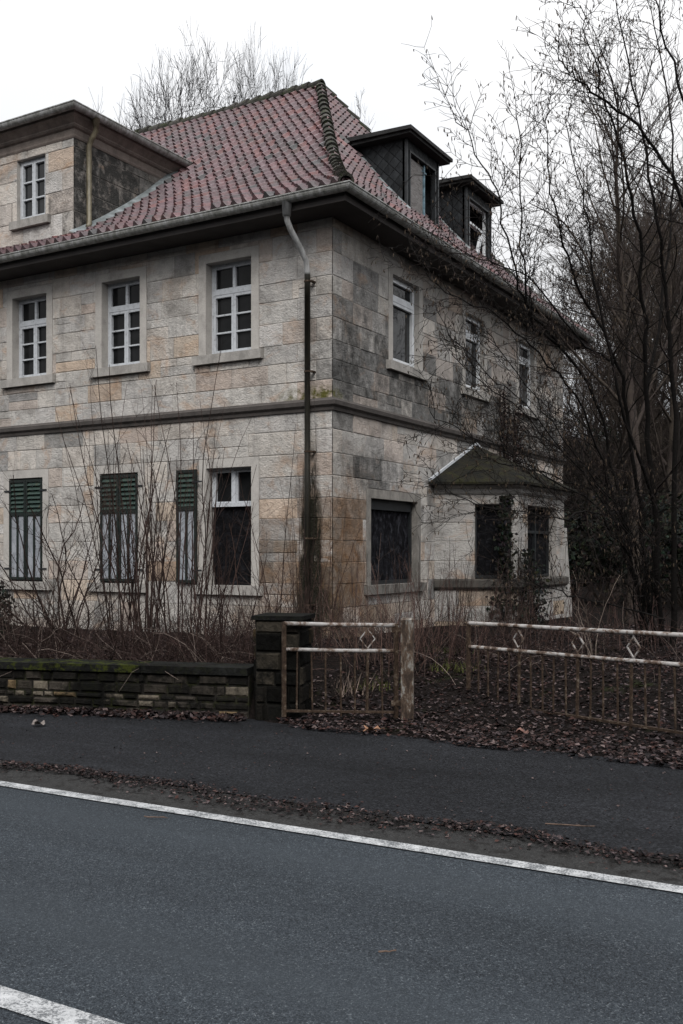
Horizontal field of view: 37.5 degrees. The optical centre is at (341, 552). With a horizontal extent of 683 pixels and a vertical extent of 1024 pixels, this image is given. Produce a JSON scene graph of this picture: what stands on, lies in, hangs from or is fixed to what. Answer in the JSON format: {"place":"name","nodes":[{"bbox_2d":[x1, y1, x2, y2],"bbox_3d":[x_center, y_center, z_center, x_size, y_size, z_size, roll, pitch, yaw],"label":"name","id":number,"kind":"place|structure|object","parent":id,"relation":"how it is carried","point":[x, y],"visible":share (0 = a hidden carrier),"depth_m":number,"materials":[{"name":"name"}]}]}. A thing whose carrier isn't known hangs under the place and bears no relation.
{"place":"outdoors","nodes":[
{"label":"outdoors","id":0,"kind":"place"},
{"bbox_2d":[0,786,682,1023],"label":"road","id":1,"kind":"structure","parent":0,"point":[124,914],"depth_m":4.53,"materials":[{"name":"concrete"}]},
{"bbox_2d":[0,985,122,1023],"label":"line","id":2,"kind":"object","parent":1,"relation":"on","point":[45,1010],"depth_m":3.73,"materials":[{"name":"paint"}]},
{"bbox_2d":[144,816,166,817],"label":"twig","id":3,"kind":"object","parent":1,"relation":"on","point":[155,817],"visible":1,"depth_m":6.41,"materials":[{"name":"wood"}]},
{"bbox_2d":[0,781,682,892],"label":"edge line","id":4,"kind":"object","parent":1,"relation":"on","point":[572,872],"depth_m":5.89,"materials":[{"name":"paint"}]},
{"bbox_2d":[0,710,682,860],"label":"footway","id":5,"kind":"structure","parent":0,"point":[484,792],"depth_m":7.76,"materials":[{"name":"asphalt"}]},
{"bbox_2d":[32,719,44,724],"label":"fallen leaf","id":6,"kind":"object","parent":5,"relation":"on","point":[35,721],"visible":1,"depth_m":9.76,"materials":[{"name":"beige plant"}]},
{"bbox_2d":[0,713,679,876],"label":"loose leaves","id":7,"kind":"object","parent":5,"relation":"on","point":[353,789],"visible":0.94,"depth_m":7.34,"materials":[{"name":"brown plant"}]},
{"bbox_2d":[364,725,380,730],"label":"fallen leaf","id":8,"kind":"object","parent":5,"relation":"on","point":[370,729],"visible":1,"depth_m":9.40,"materials":[{"name":"brown plant"}]},
{"bbox_2d":[545,823,583,825],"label":"twig","id":9,"kind":"object","parent":5,"relation":"on","point":[564,824],"visible":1,"depth_m":6.22,"materials":[{"name":"wood"}]},
{"bbox_2d":[0,759,682,885],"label":"road shoulder","id":10,"kind":"object","parent":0,"point":[540,853],"depth_m":6.21},
{"bbox_2d":[0,760,682,876],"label":"gutter leaves","id":11,"kind":"object","parent":10,"relation":"on","point":[304,806],"visible":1,"depth_m":6.42,"materials":[{"name":"brown plant"}]},
{"bbox_2d":[0,0,682,438],"label":"sky","id":12,"kind":"structure","parent":0,"point":[52,52],"materials":[{"name":"white"}]},
{"bbox_2d":[1,433,682,763],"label":"ground","id":13,"kind":"structure","parent":0,"point":[333,690],"depth_m":10.75,"materials":[{"name":"soil"}]},
{"bbox_2d":[0,580,17,646],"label":"evergreen bush","id":14,"kind":"object","parent":13,"relation":"on","point":[3,595],"visible":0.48,"depth_m":13.20,"materials":[{"name":"green plant"}]},
{"bbox_2d":[0,543,95,656],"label":"bare shrub","id":15,"kind":"object","parent":13,"relation":"on","point":[52,621],"visible":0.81,"depth_m":12.25,"materials":[{"name":"brown plant"}]},
{"bbox_2d":[0,450,142,653],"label":"bare shrub","id":16,"kind":"object","parent":13,"relation":"on","point":[62,581],"visible":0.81,"depth_m":12.71,"materials":[{"name":"brown plant"}]},
{"bbox_2d":[45,340,201,653],"bbox_3d":[-2.802,-0.559,12.335,2.295,3.864,1.896,0,0,30],"label":"bare shrub","id":17,"kind":"object","parent":13,"relation":"on","point":[128,566],"visible":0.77,"depth_m":12.40,"materials":[{"name":"brown plant"}]},
{"bbox_2d":[0,657,255,718],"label":"garden wall","id":18,"kind":"structure","parent":13,"relation":"on","point":[220,688],"depth_m":10.51,"materials":[{"name":"grey stone"}]},
{"bbox_2d":[114,100,171,130],"bbox_3d":[-7.208,-7.822,37.763,6.190,19.756,8.775,0,0,21],"label":"bare tree","id":19,"kind":"object","parent":13,"relation":"on","point":[138,117],"visible":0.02,"depth_m":35.53,"materials":[{"name":"brown plant"}]},
{"bbox_2d":[64,339,274,659],"bbox_3d":[-2.162,-0.648,12.230,2.279,4.041,2.209,0,0,12],"label":"bare shrub","id":20,"kind":"object","parent":13,"relation":"on","point":[204,570],"visible":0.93,"depth_m":11.98,"materials":[{"name":"brown plant"}]},
{"bbox_2d":[89,19,311,129],"bbox_3d":[-5.306,-8.160,35.728,9.208,20.434,10.064,0,0,13],"label":"bare tree","id":21,"kind":"object","parent":13,"relation":"on","point":[180,90],"visible":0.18,"depth_m":34.72,"materials":[{"name":"brown plant"}]},
{"bbox_2d":[204,81,242,109],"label":"bare tree","id":22,"kind":"object","parent":13,"relation":"on","point":[220,94],"visible":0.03,"depth_m":36.95,"materials":[{"name":"brown plant"}]},
{"bbox_2d":[161,494,324,661],"bbox_3d":[-1.132,0.312,11.849,1.786,2.125,1.781,0,0,-41],"label":"bare shrub","id":23,"kind":"object","parent":13,"relation":"on","point":[195,597],"visible":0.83,"depth_m":11.68,"materials":[{"name":"brown plant"}]},
{"bbox_2d":[145,475,368,658],"bbox_3d":[-0.984,0.215,12.285,2.098,2.318,1.982,0,0,30],"label":"bare shrub","id":24,"kind":"object","parent":13,"relation":"on","point":[291,581],"visible":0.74,"depth_m":12.26,"materials":[{"name":"brown plant"}]},
{"bbox_2d":[217,21,307,106],"bbox_3d":[-2.083,-8.934,40.212,5.276,22.157,7.479,0,0,18],"label":"bare tree","id":25,"kind":"object","parent":13,"relation":"on","point":[268,86],"visible":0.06,"depth_m":37.90,"materials":[{"name":"brown plant"}]},
{"bbox_2d":[251,613,314,719],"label":"gate pier","id":26,"kind":"structure","parent":13,"relation":"on","point":[267,635],"depth_m":10.09,"materials":[{"name":"grey stone"}]},
{"bbox_2d":[0,79,595,638],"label":"stone house","id":27,"kind":"structure","parent":13,"relation":"on","point":[180,249],"depth_m":17.21,"materials":[{"name":"stone"}]},
{"bbox_2d":[0,469,51,589],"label":"window","id":28,"kind":"structure","parent":27,"relation":"in","point":[43,474],"depth_m":18.23,"materials":[{"name":"white paint"}]},
{"bbox_2d":[0,284,55,388],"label":"window","id":29,"kind":"structure","parent":27,"relation":"in","point":[29,310],"depth_m":18.35,"materials":[{"name":"white paint"}]},
{"bbox_2d":[9,154,50,231],"bbox_3d":[-5.529,-6.502,18.292,0.980,1.257,0.445,0,0,30],"label":"window","id":30,"kind":"structure","parent":27,"relation":"in","point":[31,172],"depth_m":18.24,"materials":[{"name":"white paint"}]},
{"bbox_2d":[87,463,148,592],"bbox_3d":[-3.714,-0.414,17.235,1.320,2.162,0.445,0,0,30],"label":"window","id":31,"kind":"structure","parent":27,"relation":"in","point":[101,469],"depth_m":17.13,"materials":[{"name":"white paint"}]},
{"bbox_2d":[89,266,150,378],"bbox_3d":[-3.680,-3.899,17.215,1.320,1.772,0.445,0,0,30],"label":"window","id":32,"kind":"structure","parent":27,"relation":"in","point":[120,296],"depth_m":17.24,"materials":[{"name":"white paint"}]},
{"bbox_2d":[192,245,263,366],"bbox_3d":[-1.722,-3.899,16.076,1.350,1.772,0.445,0,0,30],"label":"window","id":33,"kind":"structure","parent":27,"relation":"in","point":[228,280],"depth_m":16.09,"materials":[{"name":"white paint"}]},
{"bbox_2d":[192,456,263,595],"bbox_3d":[-1.718,-0.414,16.073,1.340,2.162,0.445,0,0,30],"label":"window","id":34,"kind":"structure","parent":27,"relation":"in","point":[237,505],"depth_m":16.09,"materials":[{"name":"white paint"}]},
{"bbox_2d":[364,488,426,594],"bbox_3d":[0.766,-0.174,16.817,0.445,1.682,2.140,0,0,30],"label":"window","id":35,"kind":"structure","parent":27,"relation":"in","point":[389,514],"depth_m":16.90,"materials":[{"name":"glass"}]},
{"bbox_2d":[386,263,428,381],"bbox_3d":[0.977,-3.889,17.180,0.445,1.752,1.460,0,0,30],"label":"window","id":36,"kind":"structure","parent":27,"relation":"in","point":[401,330],"depth_m":17.27,"materials":[{"name":"white glass"}]},
{"bbox_2d":[461,302,491,402],"bbox_3d":[2.491,-3.889,19.782,0.445,1.752,1.410,0,0,30],"label":"window","id":37,"kind":"structure","parent":27,"relation":"in","point":[466,340],"depth_m":19.90,"materials":[{"name":"clear glass"}]},
{"bbox_2d":[498,376,526,464],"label":"creeper","id":38,"kind":"object","parent":27,"relation":"attached to","point":[514,439],"visible":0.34,"depth_m":20.96,"materials":[{"name":"brown plant"}]},
{"bbox_2d":[486,494,566,624],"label":"ivy","id":39,"kind":"object","parent":27,"relation":"attached to","point":[505,529],"visible":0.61,"depth_m":18.01,"materials":[{"name":"green plant"}]},
{"bbox_2d":[515,333,540,419],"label":"window","id":40,"kind":"structure","parent":27,"relation":"in","point":[531,361],"depth_m":22.57,"materials":[{"name":"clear glass"}]},
{"bbox_2d":[270,405,348,658],"bbox_3d":[-0.512,-0.289,12.269,0.958,3.322,1.128,0,0,-43],"label":"bare shrub","id":41,"kind":"object","parent":13,"relation":"on","point":[304,548],"visible":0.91,"depth_m":12.14,"materials":[{"name":"brown plant"}]},
{"bbox_2d":[241,537,438,665],"bbox_3d":[0.022,0.565,12.745,2.126,1.616,2.147,0,0,-28],"label":"bare shrub","id":42,"kind":"object","parent":13,"relation":"on","point":[354,615],"visible":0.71,"depth_m":12.60,"materials":[{"name":"brown plant"}]},
{"bbox_2d":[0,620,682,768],"bbox_3d":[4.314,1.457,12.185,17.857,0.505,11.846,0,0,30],"label":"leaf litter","id":43,"kind":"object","parent":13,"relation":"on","point":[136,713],"visible":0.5,"depth_m":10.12,"materials":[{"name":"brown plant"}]},
{"bbox_2d":[0,581,682,708],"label":"brambles","id":44,"kind":"object","parent":13,"relation":"on","point":[172,651],"visible":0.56,"depth_m":11.82,"materials":[{"name":"brown plant"}]},
{"bbox_2d":[350,89,374,131],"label":"bare tree","id":45,"kind":"object","parent":13,"relation":"on","point":[360,112],"visible":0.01,"depth_m":37.88,"materials":[{"name":"brown plant"}]},
{"bbox_2d":[274,548,474,676],"bbox_3d":[0.540,0.681,12.291,2.317,1.551,2.049,0,0,19],"label":"bare shrub","id":46,"kind":"object","parent":13,"relation":"on","point":[355,644],"visible":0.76,"depth_m":12.15,"materials":[{"name":"brown plant"}]},
{"bbox_2d":[391,618,414,721],"bbox_3d":[0.610,1.200,10.006,0.228,1.100,0.136,0,0,8],"label":"gate post","id":47,"kind":"object","parent":13,"relation":"on","point":[406,631],"visible":0.91,"depth_m":9.94,"materials":[{"name":"paint"}]},
{"bbox_2d":[282,621,397,718],"bbox_3d":[-0.014,1.167,10.000,1.161,0.966,0.047,0,0,-2],"label":"gate leaf","id":48,"kind":"object","parent":47,"relation":"attached to","point":[367,651],"visible":1,"depth_m":9.99,"materials":[{"name":"metal"}]},
{"bbox_2d":[324,644,485,698],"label":"grass","id":49,"kind":"structure","parent":13,"relation":"on","point":[432,668],"depth_m":11.41,"materials":[{"name":"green plant"}]},
{"bbox_2d":[354,547,508,666],"bbox_3d":[1.109,0.656,12.343,1.852,1.512,1.925,0,0,10],"label":"bare shrub","id":50,"kind":"object","parent":13,"relation":"on","point":[456,630],"visible":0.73,"depth_m":12.49,"materials":[{"name":"brown plant"}]},
{"bbox_2d":[385,536,478,648],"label":"bare shrub","id":51,"kind":"object","parent":13,"relation":"on","point":[398,596],"visible":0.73,"depth_m":13.93,"materials":[{"name":"brown plant"}]},
{"bbox_2d":[418,543,534,647],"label":"bare shrub","id":52,"kind":"object","parent":13,"relation":"on","point":[468,617],"visible":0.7,"depth_m":14.42,"materials":[{"name":"brown plant"}]},
{"bbox_2d":[444,559,598,655],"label":"bare shrub","id":53,"kind":"object","parent":13,"relation":"on","point":[559,624],"visible":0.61,"depth_m":13.35,"materials":[{"name":"brown plant"}]},
{"bbox_2d":[516,727,528,732],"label":"fallen leaf","id":54,"kind":"object","parent":13,"relation":"on","point":[520,730],"visible":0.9,"depth_m":9.27,"materials":[{"name":"brown plant"}]},
{"bbox_2d":[368,0,682,659],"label":"hazel tree","id":55,"kind":"object","parent":13,"relation":"on","point":[630,542],"visible":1,"depth_m":12.24,"materials":[{"name":"brown plant"}]},
{"bbox_2d":[455,557,634,644],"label":"bare shrub","id":56,"kind":"object","parent":13,"relation":"on","point":[562,613],"visible":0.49,"depth_m":15.00,"materials":[{"name":"brown plant"}]},
{"bbox_2d":[563,420,575,519],"bbox_3d":[7.508,-1.704,35.525,1.866,6.232,2.171,0,0,-1],"label":"woodland tree","id":57,"kind":"object","parent":13,"relation":"on","point":[566,462],"visible":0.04,"depth_m":35.25,"materials":[{"name":"brown plant"}]},
{"bbox_2d":[466,621,682,733],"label":"gate leaf","id":58,"kind":"object","parent":13,"relation":"on","point":[577,656],"visible":0.94,"depth_m":9.64,"materials":[{"name":"metal"}]},
{"bbox_2d":[563,424,585,549],"bbox_3d":[7.639,-1.544,34.352,2.862,6.067,2.010,0,0,37],"label":"woodland tree","id":59,"kind":"object","parent":13,"relation":"on","point":[570,485],"visible":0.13,"depth_m":34.32,"materials":[{"name":"brown plant"}]},
{"bbox_2d":[563,360,595,503],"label":"woodland tree","id":60,"kind":"object","parent":13,"relation":"on","point":[581,402],"visible":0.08,"depth_m":52.78,"materials":[{"name":"brown plant"}]},
{"bbox_2d":[564,508,600,599],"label":"evergreen bush","id":61,"kind":"object","parent":13,"relation":"on","point":[574,524],"visible":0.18,"depth_m":27.07,"materials":[{"name":"green plant"}]},
{"bbox_2d":[485,7,682,623],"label":"bare tree","id":62,"kind":"object","parent":13,"relation":"on","point":[620,288],"visible":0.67,"depth_m":19.03,"materials":[{"name":"brown plant"}]},
{"bbox_2d":[492,117,682,324],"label":"woodland tree","id":63,"kind":"object","parent":13,"relation":"on","point":[608,231],"visible":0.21,"depth_m":52.05,"materials":[{"name":"brown plant"}]},
{"bbox_2d":[568,356,606,507],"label":"woodland tree","id":64,"kind":"object","parent":13,"relation":"on","point":[588,406],"visible":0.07,"depth_m":50.19,"materials":[{"name":"brown plant"}]},
{"bbox_2d":[563,346,614,420],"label":"woodland tree","id":65,"kind":"object","parent":13,"relation":"on","point":[583,368],"visible":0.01,"depth_m":74.64,"materials":[{"name":"brown plant"}]},
{"bbox_2d":[569,387,611,505],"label":"woodland tree","id":66,"kind":"object","parent":13,"relation":"on","point":[591,421],"visible":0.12,"depth_m":47.99,"materials":[{"name":"brown plant"}]},
{"bbox_2d":[563,387,619,508],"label":"woodland tree","id":67,"kind":"object","parent":13,"relation":"on","point":[581,429],"visible":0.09,"depth_m":45.48,"materials":[{"name":"brown plant"}]},
{"bbox_2d":[577,438,606,573],"bbox_3d":[8.878,-1.479,35.066,1.854,5.596,2.640,0,0,-33],"label":"woodland tree","id":68,"kind":"object","parent":13,"relation":"on","point":[599,500],"visible":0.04,"depth_m":34.97,"materials":[{"name":"brown plant"}]},
{"bbox_2d":[568,570,622,661],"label":"bare shrub","id":69,"kind":"object","parent":13,"relation":"on","point":[585,608],"visible":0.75,"depth_m":12.35,"materials":[{"name":"brown plant"}]},
{"bbox_2d":[520,191,681,361],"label":"woodland tree","id":70,"kind":"object","parent":13,"relation":"on","point":[548,280],"visible":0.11,"depth_m":74.75,"materials":[{"name":"brown plant"}]},
{"bbox_2d":[520,223,682,595],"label":"woodland tree","id":71,"kind":"object","parent":13,"relation":"on","point":[566,364],"visible":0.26,"depth_m":29.13,"materials":[{"name":"brown plant"}]},
{"bbox_2d":[563,406,644,577],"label":"evergreen bush","id":72,"kind":"object","parent":13,"relation":"on","point":[592,464],"visible":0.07,"depth_m":35.54,"materials":[{"name":"green plant"}]},
{"bbox_2d":[527,188,682,336],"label":"woodland tree","id":73,"kind":"object","parent":13,"relation":"on","point":[584,227],"visible":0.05,"depth_m":81.80,"materials":[{"name":"brown plant"}]},
{"bbox_2d":[528,575,682,651],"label":"bare shrub","id":74,"kind":"object","parent":13,"relation":"on","point":[607,621],"visible":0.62,"depth_m":14.65,"materials":[{"name":"brown plant"}]},
{"bbox_2d":[545,244,681,399],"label":"woodland tree","id":75,"kind":"object","parent":13,"relation":"on","point":[599,321],"visible":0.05,"depth_m":39.71,"materials":[{"name":"brown plant"}]},
{"bbox_2d":[546,163,682,337],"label":"woodland tree","id":76,"kind":"object","parent":13,"relation":"on","point":[616,252],"visible":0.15,"depth_m":33.69,"materials":[{"name":"brown plant"}]},
{"bbox_2d":[563,443,665,553],"bbox_3d":[7.943,-1.289,35.097,6.950,5.294,4.873,0,0,4],"label":"woodland tree","id":77,"kind":"object","parent":13,"relation":"on","point":[582,532],"visible":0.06,"depth_m":34.63,"materials":[{"name":"brown plant"}]},
{"bbox_2d":[563,364,669,449],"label":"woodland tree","id":78,"kind":"object","parent":13,"relation":"on","point":[585,404],"visible":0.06,"depth_m":46.95,"materials":[{"name":"brown plant"}]},
{"bbox_2d":[569,372,665,549],"bbox_3d":[8.357,-2.164,31.295,3.607,7.647,2.533,0,0,37],"label":"woodland tree","id":79,"kind":"object","parent":13,"relation":"on","point":[615,418],"visible":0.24,"depth_m":31.16,"materials":[{"name":"brown plant"}]},
{"bbox_2d":[567,513,667,604],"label":"evergreen bush","id":80,"kind":"object","parent":13,"relation":"on","point":[573,556],"visible":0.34,"depth_m":25.32,"materials":[{"name":"green plant"}]},
{"bbox_2d":[563,380,679,439],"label":"woodland tree","id":81,"kind":"object","parent":13,"relation":"on","point":[599,403],"depth_m":51.54,"materials":[{"name":"brown plant"}]},
{"bbox_2d":[563,433,682,510],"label":"woodland tree","id":82,"kind":"object","parent":13,"relation":"on","point":[600,474],"visible":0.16,"depth_m":32.19,"materials":[{"name":"brown plant"}]},
{"bbox_2d":[563,247,682,506],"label":"woodland tree","id":83,"kind":"object","parent":13,"relation":"on","point":[610,383],"visible":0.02,"depth_m":38.01,"materials":[{"name":"brown plant"}]},
{"bbox_2d":[564,189,682,520],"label":"woodland tree","id":84,"kind":"object","parent":13,"relation":"on","point":[641,441],"visible":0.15,"depth_m":32.34,"materials":[{"name":"brown plant"}]},
{"bbox_2d":[573,353,679,458],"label":"woodland tree","id":85,"kind":"object","parent":13,"relation":"on","point":[612,388],"visible":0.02,"depth_m":42.62,"materials":[{"name":"brown plant"}]},
{"bbox_2d":[576,416,682,523],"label":"woodland tree","id":86,"kind":"object","parent":13,"relation":"on","point":[654,446],"visible":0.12,"depth_m":34.27,"materials":[{"name":"brown plant"}]},
{"bbox_2d":[581,480,682,603],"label":"evergreen bush","id":87,"kind":"object","parent":13,"relation":"on","point":[669,511],"visible":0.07,"depth_m":26.64,"materials":[{"name":"green plant"}]},
{"bbox_2d":[584,186,681,525],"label":"woodland tree","id":88,"kind":"object","parent":13,"relation":"on","point":[636,335],"visible":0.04,"depth_m":36.56,"materials":[{"name":"brown plant"}]},
{"bbox_2d":[594,158,682,459],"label":"woodland tree","id":89,"kind":"object","parent":13,"relation":"on","point":[659,186],"visible":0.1,"depth_m":35.31,"materials":[{"name":"brown plant"}]},
{"bbox_2d":[596,177,682,596],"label":"woodland tree","id":90,"kind":"object","parent":13,"relation":"on","point":[670,447],"visible":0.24,"depth_m":28.27,"materials":[{"name":"brown plant"}]},
{"bbox_2d":[596,494,682,608],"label":"evergreen bush","id":91,"kind":"object","parent":13,"relation":"on","point":[666,558],"visible":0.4,"depth_m":23.79,"materials":[{"name":"green plant"}]},
{"bbox_2d":[599,407,682,483],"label":"woodland tree","id":92,"kind":"object","parent":13,"relation":"on","point":[664,442],"visible":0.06,"depth_m":36.76,"materials":[{"name":"brown plant"}]},
{"bbox_2d":[605,589,682,651],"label":"bare shrub","id":93,"kind":"object","parent":13,"relation":"on","point":[638,626],"visible":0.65,"depth_m":13.88,"materials":[{"name":"brown plant"}]},
{"bbox_2d":[636,256,682,489],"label":"woodland tree","id":94,"kind":"object","parent":13,"relation":"on","point":[681,469],"visible":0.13,"depth_m":33.44,"materials":[{"name":"brown plant"}]},
{"bbox_2d":[647,250,682,484],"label":"woodland tree","id":95,"kind":"object","parent":13,"relation":"on","point":[672,355],"visible":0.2,"depth_m":33.10,"materials":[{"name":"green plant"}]}
]}

